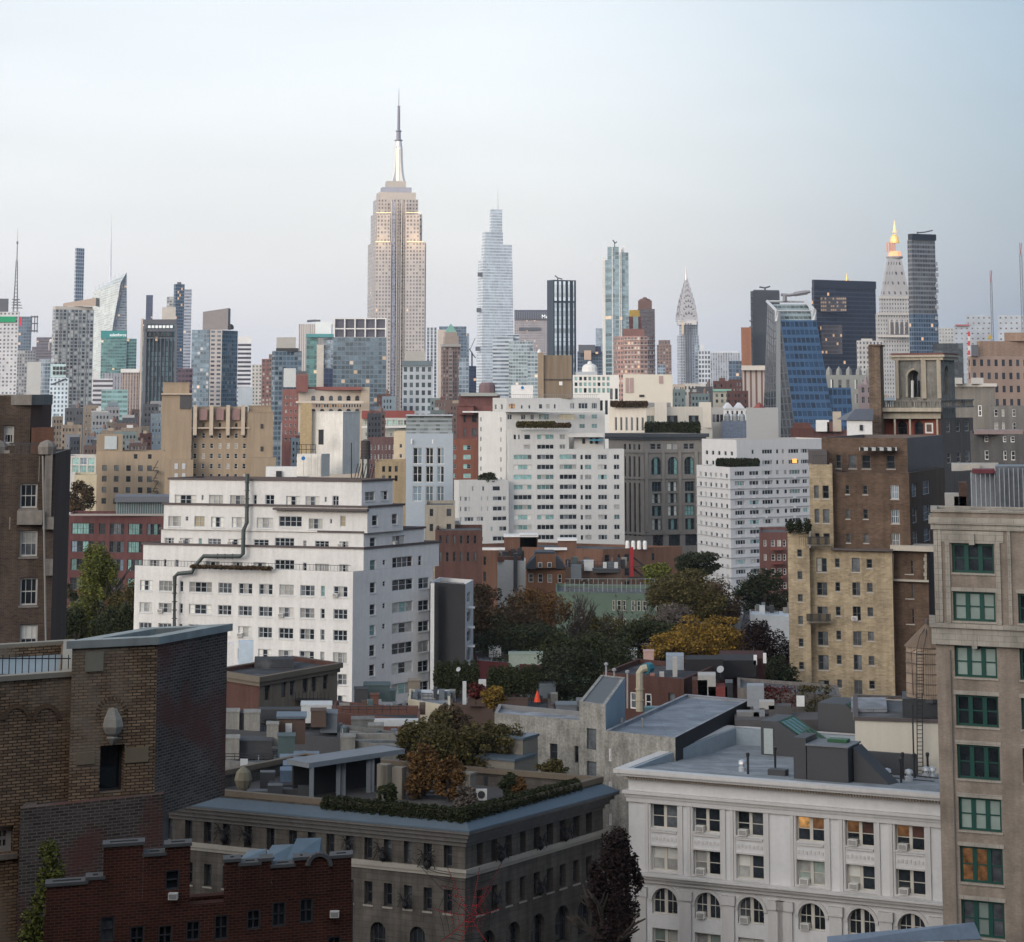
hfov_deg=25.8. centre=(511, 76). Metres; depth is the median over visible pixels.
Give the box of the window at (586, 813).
[586,813,587,832]
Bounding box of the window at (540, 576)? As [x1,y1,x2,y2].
[538,574,542,581]
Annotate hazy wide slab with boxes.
[710,351,739,385]
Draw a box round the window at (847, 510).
[845,509,850,519]
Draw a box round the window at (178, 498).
[175,495,195,502]
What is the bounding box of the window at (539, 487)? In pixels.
[537,485,553,489]
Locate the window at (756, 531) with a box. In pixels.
[750,529,758,533]
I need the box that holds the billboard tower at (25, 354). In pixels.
[16,316,37,394]
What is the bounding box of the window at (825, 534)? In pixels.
[823,533,830,545]
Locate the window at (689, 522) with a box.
[685,518,693,529]
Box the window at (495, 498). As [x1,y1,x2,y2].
[493,496,501,500]
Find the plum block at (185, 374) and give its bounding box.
[177,368,192,430]
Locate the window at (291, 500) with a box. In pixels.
[286,496,299,504]
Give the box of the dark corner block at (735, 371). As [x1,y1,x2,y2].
[729,361,741,378]
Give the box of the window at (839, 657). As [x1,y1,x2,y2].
[836,655,841,664]
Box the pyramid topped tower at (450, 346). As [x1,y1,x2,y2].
[440,324,460,399]
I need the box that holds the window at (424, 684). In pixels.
[420,681,427,689]
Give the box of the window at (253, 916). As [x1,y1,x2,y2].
[247,909,260,929]
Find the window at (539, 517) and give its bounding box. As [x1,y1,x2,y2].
[537,515,553,519]
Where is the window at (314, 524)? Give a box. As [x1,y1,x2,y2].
[308,518,322,529]
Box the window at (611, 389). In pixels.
[610,388,612,398]
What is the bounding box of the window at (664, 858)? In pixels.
[650,846,677,873]
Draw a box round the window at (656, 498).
[652,493,660,502]
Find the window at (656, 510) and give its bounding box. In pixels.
[652,506,660,515]
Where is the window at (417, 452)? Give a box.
[413,448,421,463]
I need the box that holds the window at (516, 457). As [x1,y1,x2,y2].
[514,455,531,459]
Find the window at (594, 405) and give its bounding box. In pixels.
[592,403,596,408]
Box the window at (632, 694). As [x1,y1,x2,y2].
[630,692,635,708]
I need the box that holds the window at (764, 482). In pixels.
[762,480,772,484]
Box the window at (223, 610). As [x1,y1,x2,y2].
[217,605,231,615]
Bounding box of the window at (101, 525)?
[99,523,105,533]
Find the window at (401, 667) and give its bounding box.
[392,661,411,674]
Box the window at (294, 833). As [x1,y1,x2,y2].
[292,830,296,843]
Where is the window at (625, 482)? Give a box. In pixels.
[625,482,625,534]
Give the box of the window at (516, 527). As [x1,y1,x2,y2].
[514,525,531,529]
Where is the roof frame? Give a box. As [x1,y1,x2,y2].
[351,443,374,477]
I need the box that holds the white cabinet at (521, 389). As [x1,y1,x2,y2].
[511,385,532,397]
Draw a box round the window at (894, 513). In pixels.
[891,510,899,524]
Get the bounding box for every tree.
[66,583,92,639]
[67,542,133,637]
[69,480,95,511]
[85,602,133,636]
[105,578,134,628]
[393,719,410,760]
[396,716,441,760]
[399,743,440,799]
[410,708,477,765]
[427,702,474,738]
[432,755,466,801]
[446,720,513,766]
[473,581,514,658]
[473,614,564,661]
[473,620,566,653]
[487,723,525,753]
[496,593,542,644]
[506,585,575,632]
[516,629,588,685]
[524,645,609,703]
[537,576,620,692]
[566,826,645,941]
[568,610,626,661]
[571,628,640,687]
[611,594,664,624]
[613,617,681,661]
[639,562,672,585]
[641,567,729,626]
[641,603,714,651]
[641,630,714,662]
[666,614,749,682]
[672,551,721,575]
[695,578,743,681]
[731,568,788,614]
[732,577,749,632]
[736,618,789,666]
[765,654,801,681]
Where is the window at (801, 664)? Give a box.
[799,662,804,670]
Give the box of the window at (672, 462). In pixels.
[668,457,676,473]
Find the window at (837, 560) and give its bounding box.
[834,558,839,568]
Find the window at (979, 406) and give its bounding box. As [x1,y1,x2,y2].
[978,405,981,415]
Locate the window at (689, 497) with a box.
[685,493,693,502]
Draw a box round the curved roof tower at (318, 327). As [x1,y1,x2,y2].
[298,320,331,370]
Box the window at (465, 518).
[464,517,473,520]
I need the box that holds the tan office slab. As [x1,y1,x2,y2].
[968,333,1023,405]
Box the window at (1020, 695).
[1019,694,1023,731]
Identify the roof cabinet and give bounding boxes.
[227,642,233,665]
[238,640,253,664]
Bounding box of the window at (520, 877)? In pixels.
[519,877,526,903]
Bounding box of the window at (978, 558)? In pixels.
[951,543,995,575]
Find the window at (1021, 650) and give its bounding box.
[1019,648,1023,681]
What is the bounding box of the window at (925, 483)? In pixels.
[923,481,928,494]
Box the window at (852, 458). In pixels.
[848,455,856,468]
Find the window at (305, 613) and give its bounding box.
[299,608,314,619]
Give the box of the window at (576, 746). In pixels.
[576,746,577,762]
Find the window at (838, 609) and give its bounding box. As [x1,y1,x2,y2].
[835,606,840,616]
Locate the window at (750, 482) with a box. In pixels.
[749,481,758,484]
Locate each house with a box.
[0,395,70,642]
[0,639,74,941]
[44,837,352,941]
[69,454,95,514]
[74,472,96,510]
[132,403,440,704]
[225,711,318,786]
[226,656,342,709]
[226,701,342,753]
[333,681,425,760]
[340,716,417,759]
[367,437,393,477]
[375,459,405,525]
[381,678,465,722]
[394,431,405,458]
[425,500,454,579]
[430,577,474,701]
[435,525,481,593]
[450,679,557,734]
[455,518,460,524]
[474,645,542,695]
[497,548,525,617]
[526,550,564,625]
[537,349,571,397]
[551,697,581,710]
[565,557,626,584]
[573,361,618,448]
[603,650,765,720]
[612,636,662,667]
[613,697,943,941]
[673,384,684,388]
[683,383,702,406]
[696,437,821,613]
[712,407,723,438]
[713,389,730,406]
[722,420,745,437]
[723,403,745,419]
[746,402,778,437]
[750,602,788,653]
[787,434,944,697]
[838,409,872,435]
[851,691,938,773]
[928,505,1023,941]
[951,429,1023,471]
[955,378,996,430]
[989,405,1023,430]
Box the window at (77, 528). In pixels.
[72,523,93,533]
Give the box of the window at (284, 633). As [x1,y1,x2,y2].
[278,628,293,639]
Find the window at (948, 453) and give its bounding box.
[947,452,950,462]
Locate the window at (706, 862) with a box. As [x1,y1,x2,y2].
[692,850,720,878]
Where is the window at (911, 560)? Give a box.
[905,560,913,574]
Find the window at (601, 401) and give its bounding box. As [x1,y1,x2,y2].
[600,400,602,410]
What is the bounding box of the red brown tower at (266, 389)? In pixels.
[261,354,271,404]
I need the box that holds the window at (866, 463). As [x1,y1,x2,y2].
[861,455,870,469]
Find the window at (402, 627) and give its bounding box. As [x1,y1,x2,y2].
[392,621,411,633]
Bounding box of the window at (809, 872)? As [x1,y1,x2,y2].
[796,860,825,888]
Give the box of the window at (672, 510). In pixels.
[668,506,676,515]
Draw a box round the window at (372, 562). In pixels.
[370,560,374,569]
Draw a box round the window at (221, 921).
[214,915,227,939]
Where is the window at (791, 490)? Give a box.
[790,489,799,493]
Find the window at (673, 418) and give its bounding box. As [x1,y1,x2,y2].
[667,415,677,422]
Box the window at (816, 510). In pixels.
[814,509,819,523]
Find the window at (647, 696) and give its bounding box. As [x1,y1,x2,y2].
[645,693,650,705]
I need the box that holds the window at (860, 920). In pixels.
[849,908,874,933]
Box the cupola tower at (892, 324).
[875,220,909,399]
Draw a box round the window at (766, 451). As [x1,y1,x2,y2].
[762,449,771,453]
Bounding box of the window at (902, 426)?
[898,421,906,433]
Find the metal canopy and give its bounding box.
[827,922,981,941]
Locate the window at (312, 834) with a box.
[310,832,315,837]
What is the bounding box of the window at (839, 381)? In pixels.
[838,380,841,387]
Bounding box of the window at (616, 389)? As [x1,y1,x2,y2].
[615,388,617,398]
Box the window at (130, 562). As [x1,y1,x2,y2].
[128,559,141,570]
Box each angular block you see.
[954,315,990,382]
[998,315,1023,340]
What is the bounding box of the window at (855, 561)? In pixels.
[851,558,860,572]
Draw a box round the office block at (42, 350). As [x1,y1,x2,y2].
[32,337,51,377]
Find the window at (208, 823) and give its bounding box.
[207,822,210,842]
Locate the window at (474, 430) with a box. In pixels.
[472,428,476,435]
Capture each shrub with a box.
[375,782,398,801]
[453,781,478,807]
[466,682,486,704]
[477,472,497,481]
[480,685,506,711]
[497,772,517,795]
[510,776,526,793]
[534,758,569,773]
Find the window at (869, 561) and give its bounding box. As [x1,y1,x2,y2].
[866,559,872,568]
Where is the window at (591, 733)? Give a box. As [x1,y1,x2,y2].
[587,728,595,749]
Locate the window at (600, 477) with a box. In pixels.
[598,475,606,479]
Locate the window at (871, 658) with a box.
[868,656,874,666]
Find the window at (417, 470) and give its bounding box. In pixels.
[413,466,421,481]
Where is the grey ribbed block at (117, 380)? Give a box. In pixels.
[102,373,121,389]
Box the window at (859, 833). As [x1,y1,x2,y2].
[844,820,874,849]
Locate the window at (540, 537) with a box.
[538,535,553,539]
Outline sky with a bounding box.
[0,0,1023,386]
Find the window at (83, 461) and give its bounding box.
[80,458,86,464]
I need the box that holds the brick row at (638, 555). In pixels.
[482,533,681,623]
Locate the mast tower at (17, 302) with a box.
[12,236,21,324]
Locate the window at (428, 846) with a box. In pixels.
[426,843,431,864]
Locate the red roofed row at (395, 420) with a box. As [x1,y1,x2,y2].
[362,411,414,477]
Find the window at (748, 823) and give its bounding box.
[735,811,763,839]
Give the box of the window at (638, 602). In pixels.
[637,601,640,610]
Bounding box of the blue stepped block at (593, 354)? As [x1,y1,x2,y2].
[577,345,602,374]
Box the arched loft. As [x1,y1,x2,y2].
[605,433,708,577]
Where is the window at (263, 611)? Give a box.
[258,606,272,617]
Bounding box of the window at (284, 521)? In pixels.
[278,516,301,527]
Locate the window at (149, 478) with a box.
[147,476,151,481]
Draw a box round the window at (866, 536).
[863,534,868,543]
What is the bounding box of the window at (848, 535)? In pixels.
[846,534,850,543]
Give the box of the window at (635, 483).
[635,483,635,535]
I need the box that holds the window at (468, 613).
[467,611,470,624]
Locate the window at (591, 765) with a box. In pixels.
[588,761,595,775]
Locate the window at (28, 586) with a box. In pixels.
[18,577,37,607]
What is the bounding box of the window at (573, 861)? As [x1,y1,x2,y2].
[573,861,580,885]
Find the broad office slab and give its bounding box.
[514,310,546,354]
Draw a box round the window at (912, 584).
[905,584,914,599]
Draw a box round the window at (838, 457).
[835,455,841,468]
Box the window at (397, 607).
[392,601,411,612]
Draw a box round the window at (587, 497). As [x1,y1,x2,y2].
[585,495,591,499]
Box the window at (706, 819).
[692,807,720,835]
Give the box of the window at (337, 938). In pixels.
[328,936,340,941]
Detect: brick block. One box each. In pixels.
[453,439,477,499]
[457,402,492,444]
[459,382,499,405]
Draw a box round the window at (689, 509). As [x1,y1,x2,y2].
[685,505,693,515]
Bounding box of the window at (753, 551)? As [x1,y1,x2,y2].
[750,549,759,553]
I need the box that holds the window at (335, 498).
[333,496,338,504]
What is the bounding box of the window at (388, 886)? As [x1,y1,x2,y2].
[382,883,392,908]
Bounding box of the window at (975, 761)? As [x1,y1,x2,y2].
[955,740,1001,782]
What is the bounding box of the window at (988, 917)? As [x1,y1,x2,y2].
[959,895,1005,941]
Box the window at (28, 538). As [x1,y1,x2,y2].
[18,530,37,558]
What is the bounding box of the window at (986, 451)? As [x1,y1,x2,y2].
[984,450,988,459]
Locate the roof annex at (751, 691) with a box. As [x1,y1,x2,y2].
[735,677,840,730]
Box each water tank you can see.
[360,439,370,477]
[904,618,936,702]
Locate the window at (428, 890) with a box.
[422,887,432,913]
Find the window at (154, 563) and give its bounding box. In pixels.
[150,560,159,565]
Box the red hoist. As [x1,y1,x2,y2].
[968,332,969,355]
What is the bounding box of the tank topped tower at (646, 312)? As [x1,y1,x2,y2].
[638,297,654,336]
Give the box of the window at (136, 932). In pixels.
[130,926,143,941]
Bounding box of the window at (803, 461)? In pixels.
[801,459,807,463]
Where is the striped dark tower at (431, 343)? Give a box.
[426,327,436,397]
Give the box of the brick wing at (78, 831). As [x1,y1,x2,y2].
[17,790,168,941]
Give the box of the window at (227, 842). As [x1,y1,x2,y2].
[225,824,229,844]
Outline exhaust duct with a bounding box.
[635,662,657,712]
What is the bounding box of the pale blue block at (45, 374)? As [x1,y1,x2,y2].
[39,359,50,394]
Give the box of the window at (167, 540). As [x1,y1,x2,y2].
[165,538,173,542]
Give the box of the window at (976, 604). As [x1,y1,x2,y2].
[951,587,996,623]
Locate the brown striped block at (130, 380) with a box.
[121,369,139,414]
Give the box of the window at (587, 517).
[585,515,591,519]
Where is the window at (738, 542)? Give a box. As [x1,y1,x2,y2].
[736,540,744,544]
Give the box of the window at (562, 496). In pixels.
[560,494,576,498]
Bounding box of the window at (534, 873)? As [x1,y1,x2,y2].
[533,873,541,898]
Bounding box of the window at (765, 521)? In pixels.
[763,519,772,523]
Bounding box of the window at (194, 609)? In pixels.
[188,604,211,615]
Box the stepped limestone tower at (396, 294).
[367,100,425,410]
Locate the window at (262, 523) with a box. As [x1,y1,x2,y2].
[256,518,273,529]
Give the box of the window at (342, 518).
[340,516,345,526]
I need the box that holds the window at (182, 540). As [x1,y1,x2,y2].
[178,538,192,542]
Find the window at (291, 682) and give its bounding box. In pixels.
[290,681,292,695]
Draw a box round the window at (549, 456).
[537,454,553,458]
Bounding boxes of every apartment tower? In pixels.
[51,298,99,453]
[454,394,624,544]
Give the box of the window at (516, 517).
[514,515,531,519]
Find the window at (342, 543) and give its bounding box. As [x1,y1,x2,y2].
[337,541,348,546]
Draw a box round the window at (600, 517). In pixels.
[598,515,606,519]
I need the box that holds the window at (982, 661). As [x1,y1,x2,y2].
[954,645,998,680]
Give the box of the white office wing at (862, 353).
[857,339,883,374]
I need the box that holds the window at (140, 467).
[138,465,142,470]
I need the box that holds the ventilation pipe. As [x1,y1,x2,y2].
[172,474,249,625]
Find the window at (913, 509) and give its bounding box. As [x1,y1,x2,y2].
[912,508,915,522]
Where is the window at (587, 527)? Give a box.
[585,525,591,529]
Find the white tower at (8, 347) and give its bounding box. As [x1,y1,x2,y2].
[0,299,20,394]
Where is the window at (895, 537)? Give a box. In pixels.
[892,533,899,544]
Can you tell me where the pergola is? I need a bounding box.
[286,745,404,796]
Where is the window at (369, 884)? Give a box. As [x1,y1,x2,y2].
[363,881,372,906]
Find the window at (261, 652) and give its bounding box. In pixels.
[258,649,271,655]
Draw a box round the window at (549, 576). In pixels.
[547,574,551,582]
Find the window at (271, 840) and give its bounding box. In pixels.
[269,828,273,848]
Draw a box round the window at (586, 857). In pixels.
[586,857,587,881]
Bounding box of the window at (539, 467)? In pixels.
[537,464,553,469]
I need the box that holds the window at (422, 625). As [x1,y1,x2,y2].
[418,620,429,632]
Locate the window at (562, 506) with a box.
[560,504,576,508]
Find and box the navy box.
[469,366,475,392]
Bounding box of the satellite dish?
[717,666,723,676]
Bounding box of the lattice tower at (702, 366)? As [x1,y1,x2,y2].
[695,345,710,385]
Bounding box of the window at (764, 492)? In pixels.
[762,490,772,494]
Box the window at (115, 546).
[110,541,123,552]
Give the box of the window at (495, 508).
[493,506,501,510]
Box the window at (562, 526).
[560,524,576,528]
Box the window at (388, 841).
[386,839,391,860]
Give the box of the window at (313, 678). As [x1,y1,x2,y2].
[312,677,314,690]
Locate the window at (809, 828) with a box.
[795,816,824,844]
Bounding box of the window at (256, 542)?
[254,539,268,544]
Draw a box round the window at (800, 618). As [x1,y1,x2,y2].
[798,616,803,625]
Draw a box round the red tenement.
[759,527,788,609]
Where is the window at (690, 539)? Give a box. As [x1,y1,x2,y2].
[685,534,696,545]
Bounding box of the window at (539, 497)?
[537,495,553,499]
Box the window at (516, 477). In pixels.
[514,475,531,479]
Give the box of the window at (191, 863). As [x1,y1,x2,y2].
[190,862,192,886]
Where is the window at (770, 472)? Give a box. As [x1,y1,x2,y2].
[762,470,772,474]
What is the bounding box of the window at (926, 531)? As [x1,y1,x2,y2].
[924,528,929,541]
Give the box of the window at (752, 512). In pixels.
[750,510,758,514]
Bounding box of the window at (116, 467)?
[114,465,118,470]
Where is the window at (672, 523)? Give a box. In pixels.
[668,519,676,529]
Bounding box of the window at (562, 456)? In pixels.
[559,454,576,458]
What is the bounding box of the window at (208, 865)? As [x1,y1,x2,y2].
[202,864,211,888]
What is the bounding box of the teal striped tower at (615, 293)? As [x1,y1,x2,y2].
[602,240,628,374]
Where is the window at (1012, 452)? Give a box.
[1011,451,1014,459]
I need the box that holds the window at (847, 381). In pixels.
[846,380,849,387]
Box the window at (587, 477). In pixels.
[585,475,591,479]
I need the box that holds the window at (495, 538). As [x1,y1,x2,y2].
[493,536,503,540]
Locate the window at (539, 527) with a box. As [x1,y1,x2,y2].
[537,525,553,529]
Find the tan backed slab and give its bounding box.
[437,326,468,397]
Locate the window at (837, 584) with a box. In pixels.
[835,582,840,592]
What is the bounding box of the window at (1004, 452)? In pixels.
[1003,451,1006,459]
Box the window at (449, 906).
[442,890,452,915]
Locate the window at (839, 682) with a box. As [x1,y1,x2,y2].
[837,679,842,688]
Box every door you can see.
[276,471,281,476]
[285,723,291,731]
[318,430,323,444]
[484,767,487,785]
[764,728,772,753]
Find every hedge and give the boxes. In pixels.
[189,564,272,570]
[319,777,582,823]
[515,421,555,428]
[554,422,571,427]
[610,400,648,407]
[644,421,701,432]
[715,457,759,466]
[785,518,811,533]
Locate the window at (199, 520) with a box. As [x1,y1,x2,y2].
[195,516,204,526]
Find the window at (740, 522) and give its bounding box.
[735,520,744,524]
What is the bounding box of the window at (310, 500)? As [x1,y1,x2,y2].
[306,496,318,504]
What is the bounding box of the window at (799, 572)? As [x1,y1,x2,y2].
[797,571,802,580]
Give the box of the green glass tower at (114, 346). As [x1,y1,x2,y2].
[100,331,136,378]
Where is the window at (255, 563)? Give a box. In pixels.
[254,562,265,565]
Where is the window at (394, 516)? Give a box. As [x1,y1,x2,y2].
[392,514,397,525]
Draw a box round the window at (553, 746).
[551,743,556,758]
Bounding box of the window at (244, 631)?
[236,626,251,638]
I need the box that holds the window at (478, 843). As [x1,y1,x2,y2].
[477,843,478,863]
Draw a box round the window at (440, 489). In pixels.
[437,486,443,499]
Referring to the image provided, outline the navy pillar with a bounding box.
[146,295,152,318]
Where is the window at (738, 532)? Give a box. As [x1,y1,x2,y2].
[736,530,744,534]
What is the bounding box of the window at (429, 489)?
[426,486,432,499]
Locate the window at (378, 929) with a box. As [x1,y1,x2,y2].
[373,922,384,941]
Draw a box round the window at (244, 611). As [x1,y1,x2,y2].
[238,606,251,616]
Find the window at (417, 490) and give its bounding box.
[413,486,421,500]
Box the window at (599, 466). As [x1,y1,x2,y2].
[598,465,606,469]
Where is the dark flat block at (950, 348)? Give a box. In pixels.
[933,343,963,382]
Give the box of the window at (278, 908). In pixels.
[272,902,285,926]
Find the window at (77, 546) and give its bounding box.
[71,541,93,551]
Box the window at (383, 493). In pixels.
[380,491,388,500]
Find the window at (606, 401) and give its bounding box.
[605,400,607,414]
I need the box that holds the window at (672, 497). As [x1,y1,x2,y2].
[668,493,676,502]
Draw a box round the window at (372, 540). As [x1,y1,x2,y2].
[370,537,374,545]
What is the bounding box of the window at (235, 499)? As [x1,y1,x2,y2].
[230,495,244,503]
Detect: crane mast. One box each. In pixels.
[988,270,993,340]
[1019,243,1023,332]
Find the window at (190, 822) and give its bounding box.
[188,820,192,838]
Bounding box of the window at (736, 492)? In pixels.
[735,491,744,495]
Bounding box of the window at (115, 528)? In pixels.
[110,523,123,534]
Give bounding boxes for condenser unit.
[476,789,486,799]
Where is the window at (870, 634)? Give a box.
[867,632,874,641]
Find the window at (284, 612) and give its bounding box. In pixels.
[278,607,293,618]
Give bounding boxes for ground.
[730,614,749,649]
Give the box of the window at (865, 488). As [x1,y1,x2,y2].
[862,485,867,494]
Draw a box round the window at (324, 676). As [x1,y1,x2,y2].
[323,675,326,688]
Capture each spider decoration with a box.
[213,822,230,842]
[238,827,251,842]
[341,836,353,849]
[373,841,390,861]
[397,892,411,908]
[417,849,434,869]
[493,890,501,904]
[496,838,508,861]
[536,874,547,895]
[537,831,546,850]
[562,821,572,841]
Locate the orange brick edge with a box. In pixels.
[741,327,750,364]
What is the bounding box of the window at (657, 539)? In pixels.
[653,535,662,545]
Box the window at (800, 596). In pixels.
[797,594,803,602]
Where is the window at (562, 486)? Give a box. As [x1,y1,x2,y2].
[560,484,576,488]
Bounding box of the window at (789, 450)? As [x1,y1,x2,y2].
[788,449,798,452]
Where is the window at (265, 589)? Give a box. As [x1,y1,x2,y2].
[258,584,272,595]
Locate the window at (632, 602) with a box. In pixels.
[631,600,634,610]
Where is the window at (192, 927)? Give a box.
[186,920,199,940]
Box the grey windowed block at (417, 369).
[402,351,432,413]
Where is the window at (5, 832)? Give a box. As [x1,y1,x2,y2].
[0,826,17,859]
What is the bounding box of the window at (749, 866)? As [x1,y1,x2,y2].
[735,854,764,882]
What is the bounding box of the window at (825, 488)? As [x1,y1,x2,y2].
[822,486,829,499]
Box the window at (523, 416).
[521,414,525,419]
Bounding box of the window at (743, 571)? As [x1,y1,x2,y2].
[736,569,745,573]
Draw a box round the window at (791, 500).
[790,499,799,502]
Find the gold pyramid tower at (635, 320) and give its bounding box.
[629,310,641,328]
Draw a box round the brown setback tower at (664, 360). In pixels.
[657,340,671,373]
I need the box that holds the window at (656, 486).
[652,482,660,491]
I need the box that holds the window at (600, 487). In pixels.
[598,485,606,489]
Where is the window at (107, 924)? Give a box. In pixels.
[100,916,114,941]
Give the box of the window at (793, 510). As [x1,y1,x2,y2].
[790,508,800,512]
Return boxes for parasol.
[534,690,540,701]
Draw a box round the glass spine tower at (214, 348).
[191,308,237,446]
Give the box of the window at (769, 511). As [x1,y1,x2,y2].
[763,509,772,513]
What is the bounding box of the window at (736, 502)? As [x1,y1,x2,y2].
[735,501,744,504]
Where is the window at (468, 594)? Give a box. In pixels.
[467,592,470,604]
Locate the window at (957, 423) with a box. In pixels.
[956,421,959,431]
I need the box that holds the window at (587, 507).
[585,505,591,509]
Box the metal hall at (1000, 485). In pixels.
[945,464,1023,506]
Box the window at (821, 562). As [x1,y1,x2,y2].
[816,558,827,572]
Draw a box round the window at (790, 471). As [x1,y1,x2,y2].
[789,470,799,473]
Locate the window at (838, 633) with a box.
[836,631,841,640]
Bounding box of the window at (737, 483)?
[735,481,744,485]
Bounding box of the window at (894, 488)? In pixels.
[890,485,898,499]
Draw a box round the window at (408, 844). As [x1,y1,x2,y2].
[406,841,411,862]
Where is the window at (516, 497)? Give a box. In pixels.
[514,495,531,499]
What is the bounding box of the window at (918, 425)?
[915,421,923,433]
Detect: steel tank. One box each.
[724,414,730,420]
[732,414,737,420]
[739,414,744,420]
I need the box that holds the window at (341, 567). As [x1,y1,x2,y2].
[340,564,348,570]
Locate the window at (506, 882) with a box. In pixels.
[505,882,512,907]
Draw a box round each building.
[52,414,62,448]
[60,422,81,453]
[65,403,82,453]
[65,434,79,448]
[67,494,168,623]
[69,437,79,453]
[83,402,97,452]
[83,445,96,453]
[86,431,96,444]
[91,408,107,411]
[91,412,109,432]
[92,424,106,435]
[101,428,121,433]
[104,407,119,418]
[107,400,118,406]
[107,417,115,427]
[114,423,136,429]
[114,431,136,449]
[116,420,125,422]
[121,425,140,440]
[122,410,134,417]
[122,418,136,422]
[125,439,139,449]
[129,438,146,449]
[131,409,139,426]
[140,426,149,432]
[140,431,151,449]
[143,404,158,432]
[150,411,161,449]
[151,401,161,412]
[161,382,275,493]
[168,731,619,941]
[280,423,281,465]
[291,435,304,476]
[367,411,380,437]
[368,407,384,436]
[369,404,379,410]
[377,389,388,406]
[382,394,395,410]
[430,398,446,409]
[430,407,444,413]
[435,397,451,413]
[446,400,458,438]
[495,675,749,937]
[556,578,720,700]
[609,374,712,438]
[673,386,685,406]
[689,389,700,406]
[690,388,709,394]
[691,388,709,406]
[695,381,712,406]
[713,378,733,390]
[727,391,747,407]
[728,377,742,390]
[884,395,894,404]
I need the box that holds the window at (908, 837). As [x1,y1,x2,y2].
[894,825,924,854]
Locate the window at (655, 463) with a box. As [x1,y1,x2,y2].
[651,457,660,474]
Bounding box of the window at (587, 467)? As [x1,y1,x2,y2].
[585,465,591,469]
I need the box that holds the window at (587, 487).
[585,485,591,489]
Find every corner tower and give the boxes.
[66,623,232,813]
[271,337,301,465]
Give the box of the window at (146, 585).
[139,580,152,591]
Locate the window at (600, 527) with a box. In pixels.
[598,525,606,529]
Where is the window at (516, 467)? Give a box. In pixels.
[514,465,531,469]
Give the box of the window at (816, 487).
[813,485,819,499]
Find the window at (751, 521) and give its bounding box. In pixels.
[750,520,758,523]
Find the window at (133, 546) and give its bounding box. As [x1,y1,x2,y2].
[128,541,141,552]
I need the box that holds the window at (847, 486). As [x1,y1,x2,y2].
[845,485,849,494]
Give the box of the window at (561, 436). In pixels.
[559,434,564,438]
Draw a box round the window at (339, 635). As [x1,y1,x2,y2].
[332,630,346,641]
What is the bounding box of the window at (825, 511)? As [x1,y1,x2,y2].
[822,509,829,523]
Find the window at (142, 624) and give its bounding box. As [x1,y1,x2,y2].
[140,622,151,627]
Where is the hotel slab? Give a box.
[333,318,386,405]
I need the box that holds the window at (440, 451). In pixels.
[437,448,443,463]
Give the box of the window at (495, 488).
[493,486,499,490]
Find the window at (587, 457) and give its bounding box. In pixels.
[585,455,590,459]
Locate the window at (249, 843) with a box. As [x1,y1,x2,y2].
[247,826,251,846]
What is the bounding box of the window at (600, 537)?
[598,535,606,539]
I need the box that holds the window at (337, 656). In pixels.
[333,652,346,664]
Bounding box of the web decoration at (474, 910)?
[412,858,501,941]
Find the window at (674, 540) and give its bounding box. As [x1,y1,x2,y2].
[669,534,679,545]
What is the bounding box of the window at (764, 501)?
[763,500,772,503]
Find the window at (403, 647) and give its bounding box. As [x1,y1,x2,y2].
[392,641,411,654]
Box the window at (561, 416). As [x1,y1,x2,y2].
[559,414,574,419]
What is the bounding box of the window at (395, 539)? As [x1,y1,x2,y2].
[392,535,403,544]
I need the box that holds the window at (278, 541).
[275,538,293,545]
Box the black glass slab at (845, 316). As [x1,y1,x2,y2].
[812,280,875,374]
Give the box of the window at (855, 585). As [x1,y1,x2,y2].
[852,582,860,596]
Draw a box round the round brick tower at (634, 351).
[614,329,655,400]
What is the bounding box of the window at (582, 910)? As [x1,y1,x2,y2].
[578,900,587,934]
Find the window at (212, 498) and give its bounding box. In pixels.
[209,495,222,502]
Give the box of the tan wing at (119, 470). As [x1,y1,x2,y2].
[96,434,164,510]
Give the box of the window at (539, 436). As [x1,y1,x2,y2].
[537,434,553,438]
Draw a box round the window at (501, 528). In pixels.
[499,526,506,530]
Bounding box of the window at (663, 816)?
[650,804,677,831]
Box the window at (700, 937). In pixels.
[696,932,720,941]
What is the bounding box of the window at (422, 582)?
[418,577,429,590]
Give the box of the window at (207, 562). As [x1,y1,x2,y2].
[206,561,219,564]
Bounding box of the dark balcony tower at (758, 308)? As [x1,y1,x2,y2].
[749,286,779,364]
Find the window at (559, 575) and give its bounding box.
[558,574,561,582]
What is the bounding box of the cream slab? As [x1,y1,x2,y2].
[252,365,261,404]
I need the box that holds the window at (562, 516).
[560,514,576,518]
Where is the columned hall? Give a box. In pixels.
[741,365,764,406]
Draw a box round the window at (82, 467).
[80,465,85,471]
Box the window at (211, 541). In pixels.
[208,538,220,543]
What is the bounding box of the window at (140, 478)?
[138,476,142,481]
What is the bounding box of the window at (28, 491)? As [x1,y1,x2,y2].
[18,483,37,509]
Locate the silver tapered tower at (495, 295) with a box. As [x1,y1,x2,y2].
[475,193,513,392]
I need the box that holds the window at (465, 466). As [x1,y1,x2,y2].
[463,464,470,468]
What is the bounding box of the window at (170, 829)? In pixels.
[168,818,172,838]
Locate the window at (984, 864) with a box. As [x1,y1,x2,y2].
[958,841,1004,887]
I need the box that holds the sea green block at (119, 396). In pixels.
[101,390,127,419]
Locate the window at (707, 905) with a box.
[696,893,719,919]
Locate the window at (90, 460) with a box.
[88,458,93,464]
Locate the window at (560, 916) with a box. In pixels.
[555,906,564,941]
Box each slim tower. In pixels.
[74,248,84,306]
[596,328,602,350]
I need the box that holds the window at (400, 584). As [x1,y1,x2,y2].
[392,578,411,590]
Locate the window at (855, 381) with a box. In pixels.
[854,380,857,388]
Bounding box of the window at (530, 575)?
[529,574,532,581]
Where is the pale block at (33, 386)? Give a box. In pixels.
[26,362,40,394]
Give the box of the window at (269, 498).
[266,495,273,503]

